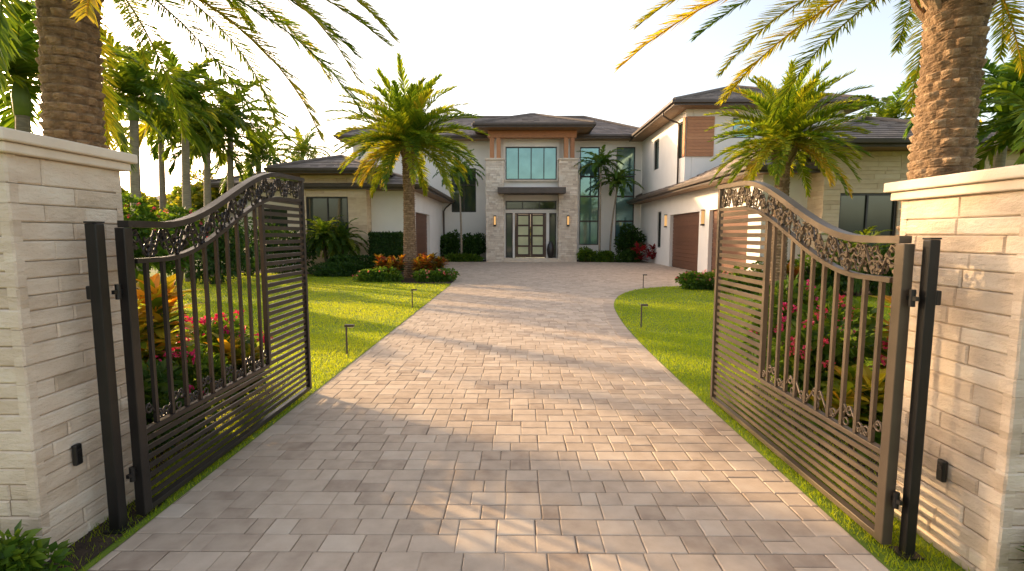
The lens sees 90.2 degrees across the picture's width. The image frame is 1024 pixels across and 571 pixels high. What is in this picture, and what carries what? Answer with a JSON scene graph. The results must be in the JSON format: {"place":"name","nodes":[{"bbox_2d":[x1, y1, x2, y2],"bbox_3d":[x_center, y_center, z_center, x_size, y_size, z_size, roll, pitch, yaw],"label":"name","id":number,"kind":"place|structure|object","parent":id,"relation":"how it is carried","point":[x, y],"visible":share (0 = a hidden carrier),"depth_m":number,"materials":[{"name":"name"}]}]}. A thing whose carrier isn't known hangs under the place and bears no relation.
{"place":"outdoors","nodes":[
{"label":"outdoors","id":0,"kind":"place"},
{"bbox_2d":[77,272,449,570],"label":"lawn","id":1,"kind":"structure","parent":0,"point":[107,550],"depth_m":8.76,"materials":[{"name":"green plant"}]},
{"bbox_2d":[0,127,137,561],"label":"gate pillar","id":2,"kind":"structure","parent":1,"relation":"on","point":[55,193],"depth_m":2.49,"materials":[{"name":"stone"}]},
{"bbox_2d":[0,0,167,174],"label":"royal palm","id":3,"kind":"object","parent":1,"relation":"on","point":[17,113],"visible":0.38,"depth_m":9.23,"materials":[{"name":"green plant"}]},
{"bbox_2d":[43,497,170,570],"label":"planting bed","id":4,"kind":"object","parent":1,"relation":"on","point":[81,550],"visible":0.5,"depth_m":2.60,"materials":[{"name":"soil"}]},
{"bbox_2d":[0,519,73,570],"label":"corner fern","id":5,"kind":"object","parent":4,"relation":"on","point":[20,553],"visible":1,"depth_m":2.25,"materials":[{"name":"green plant"}]},
{"bbox_2d":[83,221,134,533],"bbox_3d":[-2.108,0.505,2.651,0.107,1.665,0.100,0,6,0],"label":"gate post","id":6,"kind":"object","parent":4,"relation":"on","point":[97,292],"visible":0.9,"depth_m":2.63,"materials":[{"name":"black metal"}]},
{"bbox_2d":[111,172,311,514],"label":"driveway gate","id":7,"kind":"structure","parent":6,"relation":"attached to","point":[140,475],"depth_m":3.46,"materials":[{"name":"brown metal"}]},
{"bbox_2d":[34,26,230,288],"bbox_3d":[-10.066,-3.281,13.907,4.090,6.954,4.337,0,6,0],"label":"royal palm","id":8,"kind":"object","parent":1,"relation":"on","point":[137,85],"visible":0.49,"depth_m":13.72,"materials":[{"name":"green plant"}]},
{"bbox_2d":[121,186,160,212],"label":"broadleaf tree","id":9,"kind":"object","parent":1,"relation":"on","point":[144,199],"visible":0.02,"depth_m":19.38,"materials":[{"name":"green plant"}]},
{"bbox_2d":[121,191,174,300],"bbox_3d":[-8.520,-0.830,11.501,2.027,2.563,1.310,0,6,0],"label":"hedge bush","id":10,"kind":"object","parent":1,"relation":"on","point":[140,213],"visible":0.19,"depth_m":11.36,"materials":[{"name":"green plant"}]},
{"bbox_2d":[149,203,207,285],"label":"hedge bush","id":11,"kind":"object","parent":1,"relation":"on","point":[173,215],"visible":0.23,"depth_m":12.39,"materials":[{"name":"green plant"}]},
{"bbox_2d":[104,42,261,281],"bbox_3d":[-10.603,-3.801,16.788,4.498,7.414,4.105,-5,8,-43],"label":"royal palm","id":12,"kind":"object","parent":1,"relation":"on","point":[166,131],"visible":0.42,"depth_m":16.61,"materials":[{"name":"green plant"}]},
{"bbox_2d":[149,104,267,276],"bbox_3d":[-11.110,-3.634,18.817,3.668,6.674,3.786,0,6,0],"label":"royal palm","id":13,"kind":"object","parent":1,"relation":"on","point":[198,129],"visible":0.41,"depth_m":18.71,"materials":[{"name":"green plant"}]},
{"bbox_2d":[149,379,285,477],"bbox_3d":[-3.641,1.137,4.390,2.650,0.001,2.550,0,6,0],"label":"planting bed","id":14,"kind":"object","parent":1,"relation":"on","point":[186,446],"visible":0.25,"depth_m":4.21,"materials":[{"name":"plant"}]},
{"bbox_2d":[142,359,190,453],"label":"leafy bush","id":15,"kind":"object","parent":14,"relation":"on","point":[162,384],"visible":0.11,"depth_m":3.55,"materials":[{"name":"green plant"}]},
{"bbox_2d":[136,273,206,382],"bbox_3d":[-2.941,0.533,4.075,0.731,1.269,0.917,4,7,38],"label":"croton bush","id":16,"kind":"object","parent":14,"relation":"on","point":[157,310],"visible":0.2,"depth_m":4.07,"materials":[{"name":"orange plant"}]},
{"bbox_2d":[155,344,236,439],"bbox_3d":[-2.634,0.876,4.097,0.709,0.785,0.756,0,6,0],"label":"flowering bush","id":17,"kind":"object","parent":14,"relation":"on","point":[191,362],"visible":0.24,"depth_m":4.05,"materials":[{"name":"green plant"}]},
{"bbox_2d":[0,0,401,160],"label":"date palm","id":18,"kind":"object","parent":14,"relation":"on","point":[69,61],"visible":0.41,"depth_m":4.96,"materials":[{"name":"green plant"}]},
{"bbox_2d":[171,310,272,380],"bbox_3d":[-2.860,0.668,4.949,0.874,0.894,1.030,-5,7,-39],"label":"flowering bush","id":19,"kind":"object","parent":14,"relation":"on","point":[203,330],"visible":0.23,"depth_m":4.76,"materials":[{"name":"pink plant"}]},
{"bbox_2d":[201,332,272,406],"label":"croton bush","id":20,"kind":"object","parent":14,"relation":"on","point":[227,347],"visible":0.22,"depth_m":4.54,"materials":[{"name":"green plant"}]},
{"bbox_2d":[184,207,259,284],"bbox_3d":[-9.153,-1.148,15.974,2.739,2.587,1.619,0,6,0],"label":"hedge bush","id":21,"kind":"object","parent":1,"relation":"on","point":[211,260],"visible":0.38,"depth_m":15.93,"materials":[{"name":"green plant"}]},
{"bbox_2d":[171,61,297,268],"bbox_3d":[-10.759,-4.188,19.789,4.724,7.584,4.363,0,6,0],"label":"royal palm","id":22,"kind":"object","parent":1,"relation":"on","point":[242,115],"visible":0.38,"depth_m":19.60,"materials":[{"name":"green plant"}]},
{"bbox_2d":[221,216,284,275],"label":"hedge bush","id":23,"kind":"object","parent":1,"relation":"on","point":[251,231],"visible":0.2,"depth_m":19.45,"materials":[{"name":"green plant"}]},
{"bbox_2d":[344,324,354,354],"bbox_3d":[-2.123,0.712,6.682,0.122,0.408,0.056,0,6,0],"label":"path light","id":24,"kind":"object","parent":1,"relation":"on","point":[349,325],"visible":0.97,"depth_m":6.66,"materials":[{"name":"brown metal"}]},
{"bbox_2d":[411,289,416,307],"bbox_3d":[-2.108,0.279,11.000,0.122,0.408,0.056,0,6,0],"label":"path light","id":25,"kind":"object","parent":1,"relation":"on","point":[412,290],"visible":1,"depth_m":10.98,"materials":[{"name":"metal"}]},
{"bbox_2d":[149,237,681,271],"bbox_3d":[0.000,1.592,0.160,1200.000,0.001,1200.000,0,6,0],"label":"ground","id":26,"kind":"structure","parent":0,"point":[151,270],"depth_m":24.00,"materials":[{"name":"plant"}]},
{"bbox_2d":[110,110,211,212],"bbox_3d":[-14.882,-4.409,21.604,4.106,7.662,4.452,0,6,0],"label":"royal palm","id":27,"kind":"object","parent":26,"relation":"on","point":[156,154],"visible":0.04,"depth_m":21.71,"materials":[{"name":"green plant"}]},
{"bbox_2d":[141,191,181,212],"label":"broadleaf tree","id":28,"kind":"object","parent":26,"relation":"on","point":[152,199],"visible":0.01,"depth_m":29.25,"materials":[{"name":"green plant"}]},
{"bbox_2d":[166,169,254,224],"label":"broadleaf tree","id":29,"kind":"object","parent":26,"relation":"on","point":[197,195],"visible":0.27,"depth_m":25.65,"materials":[{"name":"green plant"}]},
{"bbox_2d":[211,123,304,263],"bbox_3d":[-11.926,-4.152,23.880,4.313,6.696,4.221,-3,6,-24],"label":"royal palm","id":30,"kind":"object","parent":26,"relation":"on","point":[250,161],"visible":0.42,"depth_m":23.36,"materials":[{"name":"green plant"}]},
{"bbox_2d":[274,125,333,162],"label":"royal palm","id":31,"kind":"object","parent":26,"relation":"on","point":[304,147],"visible":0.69,"depth_m":36.90,"materials":[{"name":"green plant"}]},
{"bbox_2d":[196,269,454,283],"bbox_3d":[-7.287,-0.535,21.057,13.652,0.001,5.398,2,6,23],"label":"planting bed","id":32,"kind":"object","parent":26,"relation":"on","point":[409,280],"visible":0.15,"depth_m":17.06,"materials":[{"name":"soil"}]},
{"bbox_2d":[268,225,321,273],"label":"hedge bush","id":33,"kind":"object","parent":32,"relation":"on","point":[313,252],"visible":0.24,"depth_m":20.31,"materials":[{"name":"green plant"}]},
{"bbox_2d":[291,215,355,264],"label":"pygmy palm","id":34,"kind":"object","parent":32,"relation":"on","point":[321,227],"visible":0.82,"depth_m":20.22,"materials":[{"name":"green plant"}]},
{"bbox_2d":[307,261,364,276],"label":"ground cover","id":35,"kind":"object","parent":32,"relation":"on","point":[340,269],"visible":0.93,"depth_m":19.14,"materials":[{"name":"green plant"}]},
{"bbox_2d":[313,218,368,258],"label":"pygmy palm","id":36,"kind":"object","parent":32,"relation":"on","point":[346,243],"visible":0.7,"depth_m":20.57,"materials":[{"name":"green plant"}]},
{"bbox_2d":[326,253,374,269],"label":"hedge bush","id":37,"kind":"object","parent":32,"relation":"on","point":[342,258],"visible":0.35,"depth_m":20.22,"materials":[{"name":"green plant"}]},
{"bbox_2d":[352,266,403,281],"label":"ground cover","id":38,"kind":"object","parent":32,"relation":"on","point":[373,275],"visible":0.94,"depth_m":16.92,"materials":[{"name":"green plant"}]},
{"bbox_2d":[366,230,403,271],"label":"clipped hedge","id":39,"kind":"object","parent":32,"relation":"on","point":[387,244],"visible":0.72,"depth_m":21.16,"materials":[{"name":"green plant"}]},
{"bbox_2d":[372,254,408,279],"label":"croton bush","id":40,"kind":"object","parent":32,"relation":"on","point":[387,262],"visible":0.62,"depth_m":17.59,"materials":[{"name":"orange plant"}]},
{"bbox_2d":[323,51,488,277],"bbox_3d":[-3.736,-4.038,18.363,5.668,7.569,5.305,-3,7,-29],"label":"date palm","id":41,"kind":"object","parent":32,"relation":"on","point":[406,132],"visible":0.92,"depth_m":17.50,"materials":[{"name":"green plant"}]},
{"bbox_2d":[410,252,432,272],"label":"croton bush","id":42,"kind":"object","parent":32,"relation":"on","point":[422,261],"visible":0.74,"depth_m":17.47,"materials":[{"name":"orange plant"}]},
{"bbox_2d":[411,267,459,281],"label":"ground cover","id":43,"kind":"object","parent":32,"relation":"on","point":[437,275],"visible":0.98,"depth_m":16.91,"materials":[{"name":"green plant"}]},
{"bbox_2d":[429,253,448,270],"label":"croton bush","id":44,"kind":"object","parent":32,"relation":"on","point":[439,262],"visible":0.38,"depth_m":18.07,"materials":[{"name":"orange plant"}]},
{"bbox_2d":[202,85,1023,273],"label":"modern house","id":45,"kind":"structure","parent":26,"relation":"on","point":[527,161],"depth_m":25.60,"materials":[{"name":"white paint"}]},
{"bbox_2d":[252,209,287,239],"bbox_3d":[-12.290,-2.866,26.054,1.800,2.100,0.100,0,6,0],"label":"window","id":46,"kind":"structure","parent":45,"relation":"in","point":[269,210],"depth_m":25.99,"materials":[{"name":"glass"}]},
{"bbox_2d":[306,197,348,250],"bbox_3d":[-7.922,-2.662,22.019,1.800,2.300,0.100,0,6,0],"label":"window","id":47,"kind":"structure","parent":45,"relation":"in","point":[327,208],"depth_m":21.96,"materials":[{"name":"glass"}]},
{"bbox_2d":[416,213,426,255],"bbox_3d":[-4.485,-2.186,24.792,0.070,2.600,3.694,0,6,0],"label":"garage door","id":48,"kind":"structure","parent":45,"relation":"in","point":[421,219],"depth_m":25.06,"materials":[{"name":"brown wood"}]},
{"bbox_2d":[451,168,475,211],"bbox_3d":[-2.946,-5.820,31.210,1.500,2.650,0.100,0,6,0],"label":"window","id":49,"kind":"structure","parent":45,"relation":"in","point":[468,200],"depth_m":31.24,"materials":[{"name":"glass"}]},
{"bbox_2d":[506,213,512,257],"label":"window","id":50,"kind":"structure","parent":45,"relation":"in","point":[509,216],"depth_m":30.25,"materials":[{"name":"glass"}]},
{"bbox_2d":[516,214,529,256],"bbox_3d":[0.661,-2.958,30.229,0.855,2.550,0.124,0,6,0],"label":"door","id":51,"kind":"structure","parent":45,"relation":"in","point":[522,220],"depth_m":30.24,"materials":[{"name":"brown wood"}]},
{"bbox_2d":[506,201,555,209],"bbox_3d":[1.119,-4.732,30.080,2.990,0.510,0.100,0,6,0],"label":"window","id":52,"kind":"structure","parent":45,"relation":"in","point":[510,205],"depth_m":30.08,"materials":[{"name":"glass"}]},
{"bbox_2d":[506,147,556,179],"bbox_3d":[1.119,-7.140,29.838,2.990,1.890,0.100,0,6,0],"label":"window","id":53,"kind":"structure","parent":45,"relation":"in","point":[522,163],"depth_m":29.84,"materials":[{"name":"glass"}]},
{"bbox_2d":[530,214,544,256],"bbox_3d":[1.526,-2.957,30.222,0.855,2.550,0.124,0,6,0],"label":"door","id":54,"kind":"structure","parent":45,"relation":"in","point":[537,240],"depth_m":30.23,"materials":[{"name":"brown wood"}]},
{"bbox_2d":[547,242,554,257],"bbox_3d":[2.260,-2.088,29.874,0.460,0.950,0.460,0,6,0],"label":"floor vase","id":55,"kind":"object","parent":45,"relation":"on","point":[550,250],"visible":1,"depth_m":29.72,"materials":[{"name":"ceramic"}]},
{"bbox_2d":[549,213,555,257],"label":"window","id":56,"kind":"structure","parent":45,"relation":"in","point":[552,216],"depth_m":30.20,"materials":[{"name":"glass"}]},
{"bbox_2d":[579,147,599,244],"bbox_3d":[4.719,-5.441,31.186,1.190,5.900,0.100,0,6,0],"label":"window","id":57,"kind":"structure","parent":45,"relation":"in","point":[589,201],"depth_m":31.23,"materials":[{"name":"glass"}]},
{"bbox_2d":[615,147,634,242],"bbox_3d":[6.889,-5.439,31.168,1.130,5.900,0.100,0,6,0],"label":"window","id":58,"kind":"structure","parent":45,"relation":"in","point":[624,212],"depth_m":31.16,"materials":[{"name":"glass"}]},
{"bbox_2d":[655,139,658,169],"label":"window","id":59,"kind":"structure","parent":45,"relation":"in","point":[657,141],"depth_m":27.84,"materials":[{"name":"glass"}]},
{"bbox_2d":[658,212,660,247],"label":"window","id":60,"kind":"structure","parent":45,"relation":"in","point":[659,224],"depth_m":27.39,"materials":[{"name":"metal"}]},
{"bbox_2d":[679,122,682,158],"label":"window","id":61,"kind":"structure","parent":45,"relation":"in","point":[681,124],"depth_m":23.80,"materials":[{"name":"glass"}]},
{"bbox_2d":[672,212,698,270],"bbox_3d":[7.973,-2.007,23.253,0.070,2.550,3.994,0,6,0],"label":"garage door","id":62,"kind":"structure","parent":45,"relation":"in","point":[685,226],"depth_m":23.32,"materials":[{"name":"brown wood"}]},
{"bbox_2d":[711,210,747,273],"bbox_3d":[7.934,-1.527,18.477,0.070,2.550,3.394,0,6,0],"label":"garage door","id":63,"kind":"structure","parent":45,"relation":"in","point":[714,232],"depth_m":18.52,"materials":[{"name":"brown wood"}]},
{"bbox_2d":[733,118,754,137],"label":"window","id":64,"kind":"structure","parent":45,"relation":"in","point":[736,126],"depth_m":22.93,"materials":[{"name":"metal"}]},
{"bbox_2d":[837,193,896,256],"bbox_3d":[10.473,-1.769,15.125,1.700,1.900,0.100,0,6,0],"label":"window","id":65,"kind":"structure","parent":45,"relation":"in","point":[864,211],"depth_m":15.09,"materials":[{"name":"glass"}]},
{"bbox_2d":[698,288,877,295],"bbox_3d":[10.666,0.118,14.549,10.900,0.001,3.300,0,6,0],"label":"planting bed","id":66,"kind":"object","parent":26,"relation":"on","point":[845,293],"visible":0.11,"depth_m":13.60,"materials":[{"name":"plant"}]},
{"bbox_2d":[674,270,706,289],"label":"flowering plants","id":67,"kind":"object","parent":66,"relation":"on","point":[687,279],"visible":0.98,"depth_m":14.63,"materials":[{"name":"green plant"}]},
{"bbox_2d":[700,269,731,289],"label":"flowering plants","id":68,"kind":"object","parent":66,"relation":"on","point":[709,281],"visible":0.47,"depth_m":14.58,"materials":[{"name":"green plant"}]},
{"bbox_2d":[720,265,762,293],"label":"leafy shrub","id":69,"kind":"object","parent":66,"relation":"on","point":[742,282],"visible":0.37,"depth_m":13.61,"materials":[{"name":"green plant"}]},
{"bbox_2d":[752,259,809,287],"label":"leafy shrub","id":70,"kind":"object","parent":66,"relation":"on","point":[761,262],"visible":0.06,"depth_m":13.71,"materials":[{"name":"green plant"}]},
{"bbox_2d":[786,262,798,289],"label":"croton bush","id":71,"kind":"object","parent":66,"relation":"on","point":[796,272],"visible":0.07,"depth_m":13.24,"materials":[{"name":"plant"}]},
{"bbox_2d":[794,253,846,292],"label":"leafy shrub","id":72,"kind":"object","parent":66,"relation":"on","point":[817,270],"visible":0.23,"depth_m":13.44,"materials":[{"name":"green plant"}]},
{"bbox_2d":[805,226,895,295],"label":"pygmy palm","id":73,"kind":"object","parent":66,"relation":"on","point":[856,280],"visible":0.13,"depth_m":12.85,"materials":[{"name":"green plant"}]},
{"bbox_2d":[865,244,894,295],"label":"leafy shrub","id":74,"kind":"object","parent":66,"relation":"on","point":[875,291],"visible":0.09,"depth_m":12.83,"materials":[{"name":"green plant"}]},
{"bbox_2d":[829,71,919,125],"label":"royal palm","id":75,"kind":"object","parent":26,"relation":"on","point":[897,106],"visible":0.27,"depth_m":17.94,"materials":[{"name":"green plant"}]},
{"label":"planting bed","id":76,"kind":"structure","parent":26,"relation":"on","visible":0},
{"bbox_2d":[440,229,459,256],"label":"leafy shrub","id":77,"kind":"object","parent":76,"relation":"on","point":[450,243],"visible":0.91,"depth_m":30.12,"materials":[{"name":"green plant"}]},
{"bbox_2d":[432,149,484,253],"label":"slim palm","id":78,"kind":"object","parent":76,"relation":"on","point":[469,172],"visible":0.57,"depth_m":29.24,"materials":[{"name":"green plant"}]},
{"bbox_2d":[444,253,483,261],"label":"leafy shrub","id":79,"kind":"object","parent":76,"relation":"on","point":[463,257],"visible":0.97,"depth_m":29.46,"materials":[{"name":"green plant"}]},
{"bbox_2d":[459,232,485,255],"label":"leafy shrub","id":80,"kind":"object","parent":76,"relation":"on","point":[474,243],"visible":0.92,"depth_m":30.01,"materials":[{"name":"green plant"}]},
{"label":"planting bed","id":81,"kind":"structure","parent":26,"relation":"on","visible":0},
{"bbox_2d":[576,245,595,261],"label":"leafy shrub","id":82,"kind":"object","parent":81,"relation":"on","point":[583,255],"visible":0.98,"depth_m":29.28,"materials":[{"name":"green plant"}]},
{"bbox_2d":[574,144,624,251],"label":"slim palm","id":83,"kind":"object","parent":81,"relation":"on","point":[603,159],"visible":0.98,"depth_m":28.86,"materials":[{"name":"green plant"}]},
{"bbox_2d":[592,250,619,261],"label":"leafy shrub","id":84,"kind":"object","parent":81,"relation":"on","point":[604,256],"visible":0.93,"depth_m":29.10,"materials":[{"name":"green plant"}]},
{"bbox_2d":[592,167,643,260],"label":"slim palm","id":85,"kind":"object","parent":81,"relation":"on","point":[617,181],"visible":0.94,"depth_m":29.31,"materials":[{"name":"green plant"}]},
{"bbox_2d":[616,248,642,262],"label":"leafy shrub","id":86,"kind":"object","parent":81,"relation":"on","point":[627,255],"visible":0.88,"depth_m":28.70,"materials":[{"name":"green plant"}]},
{"bbox_2d":[613,222,646,253],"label":"leafy shrub","id":87,"kind":"object","parent":81,"relation":"on","point":[629,238],"visible":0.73,"depth_m":29.53,"materials":[{"name":"green plant"}]},
{"bbox_2d":[629,241,656,259],"bbox_3d":[7.390,-1.881,27.991,1.830,1.105,1.234,0,6,0],"label":"red cordyline","id":88,"kind":"object","parent":81,"relation":"on","point":[642,248],"visible":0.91,"depth_m":27.92,"materials":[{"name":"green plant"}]},
{"bbox_2d":[87,262,889,570],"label":"driveway","id":89,"kind":"structure","parent":0,"point":[267,498],"depth_m":3.44,"materials":[{"name":"beige stone"}]},
{"bbox_2d":[603,285,680,338],"bbox_3d":[3.611,0.325,12.630,2.880,0.020,10.280,4,7,35],"label":"driveway border","id":90,"kind":"object","parent":89,"relation":"on","point":[620,329],"visible":0.77,"depth_m":9.83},
{"bbox_2d":[47,273,969,570],"bbox_3d":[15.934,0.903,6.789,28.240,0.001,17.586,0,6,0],"label":"lawn","id":91,"kind":"structure","parent":0,"point":[880,557],"depth_m":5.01,"materials":[{"name":"green plant"}]},
{"bbox_2d":[640,304,647,327],"bbox_3d":[2.233,0.517,8.627,0.122,0.408,0.056,0,6,0],"label":"path light","id":92,"kind":"object","parent":91,"relation":"on","point":[641,305],"visible":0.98,"depth_m":8.61,"materials":[{"name":"metal"}]},
{"bbox_2d":[704,59,878,295],"bbox_3d":[6.902,-2.555,12.931,4.040,5.703,4.060,0,6,0],"label":"date palm","id":93,"kind":"object","parent":91,"relation":"on","point":[785,140],"visible":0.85,"depth_m":12.28,"materials":[{"name":"green plant"}]},
{"bbox_2d":[735,385,879,484],"bbox_3d":[3.633,1.151,4.257,2.800,0.001,2.500,0,6,0],"label":"planting bed","id":94,"kind":"object","parent":91,"relation":"on","point":[839,458],"depth_m":4.08,"materials":[{"name":"plant"}]},
{"bbox_2d":[736,273,855,376],"bbox_3d":[2.775,0.485,5.122,1.018,1.222,0.970,0,6,0],"label":"flowering bush","id":95,"kind":"object","parent":94,"relation":"on","point":[795,300],"visible":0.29,"depth_m":5.01,"materials":[{"name":"green plant"}]},
{"bbox_2d":[612,0,1023,360],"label":"date palm","id":96,"kind":"object","parent":94,"relation":"on","point":[945,88],"visible":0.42,"depth_m":4.19,"materials":[{"name":"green plant"}]},
{"bbox_2d":[765,295,888,408],"bbox_3d":[2.615,0.619,4.286,0.869,1.122,0.955,0,6,0],"label":"flowering bush","id":97,"kind":"object","parent":94,"relation":"on","point":[870,326],"visible":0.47,"depth_m":4.12,"materials":[{"name":"green plant"}]},
{"bbox_2d":[801,362,885,459],"bbox_3d":[2.404,0.875,3.650,0.634,0.680,0.602,-1,6,-15],"label":"croton bush","id":98,"kind":"object","parent":94,"relation":"on","point":[865,394],"visible":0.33,"depth_m":3.55,"materials":[{"name":"green plant"}]},
{"bbox_2d":[864,295,891,381],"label":"croton bush","id":99,"kind":"object","parent":94,"relation":"on","point":[886,333],"visible":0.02,"depth_m":3.94,"materials":[{"name":"green plant"}]},
{"bbox_2d":[817,253,891,296],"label":"leafy shrub","id":100,"kind":"object","parent":91,"relation":"on","point":[831,282],"visible":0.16,"depth_m":12.89,"materials":[{"name":"green plant"}]},
{"bbox_2d":[889,238,941,560],"bbox_3d":[1.945,0.567,2.438,0.102,1.585,0.100,0,6,0],"label":"gate post","id":101,"kind":"object","parent":91,"relation":"on","point":[930,294],"visible":0.91,"depth_m":2.42,"materials":[{"name":"black metal"}]},
{"bbox_2d":[710,181,919,544],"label":"driveway gate","id":102,"kind":"structure","parent":101,"relation":"attached to","point":[886,499],"depth_m":3.15,"materials":[{"name":"brown metal"}]},
{"bbox_2d":[884,164,1023,570],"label":"gate pillar","id":103,"kind":"structure","parent":91,"relation":"on","point":[971,509],"depth_m":2.37,"materials":[{"name":"stone"}]},
{"bbox_2d":[892,49,1023,168],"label":"royal palm","id":104,"kind":"object","parent":91,"relation":"on","point":[1008,72],"visible":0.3,"depth_m":11.35,"materials":[{"name":"green plant"}]},
{"bbox_2d":[973,76,1023,169],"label":"royal palm","id":105,"kind":"object","parent":91,"relation":"on","point":[1014,91],"visible":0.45,"depth_m":9.80,"materials":[{"name":"green plant"}]},
{"bbox_2d":[0,0,1023,226],"label":"sky","id":106,"kind":"structure","parent":0,"point":[502,57],"materials":[{"name":"white"}]},
{"bbox_2d":[301,275,725,570],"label":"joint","id":107,"kind":"object","parent":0,"point":[510,461],"visible":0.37,"depth_m":3.47,"materials":[{"name":"stone"}]}
]}

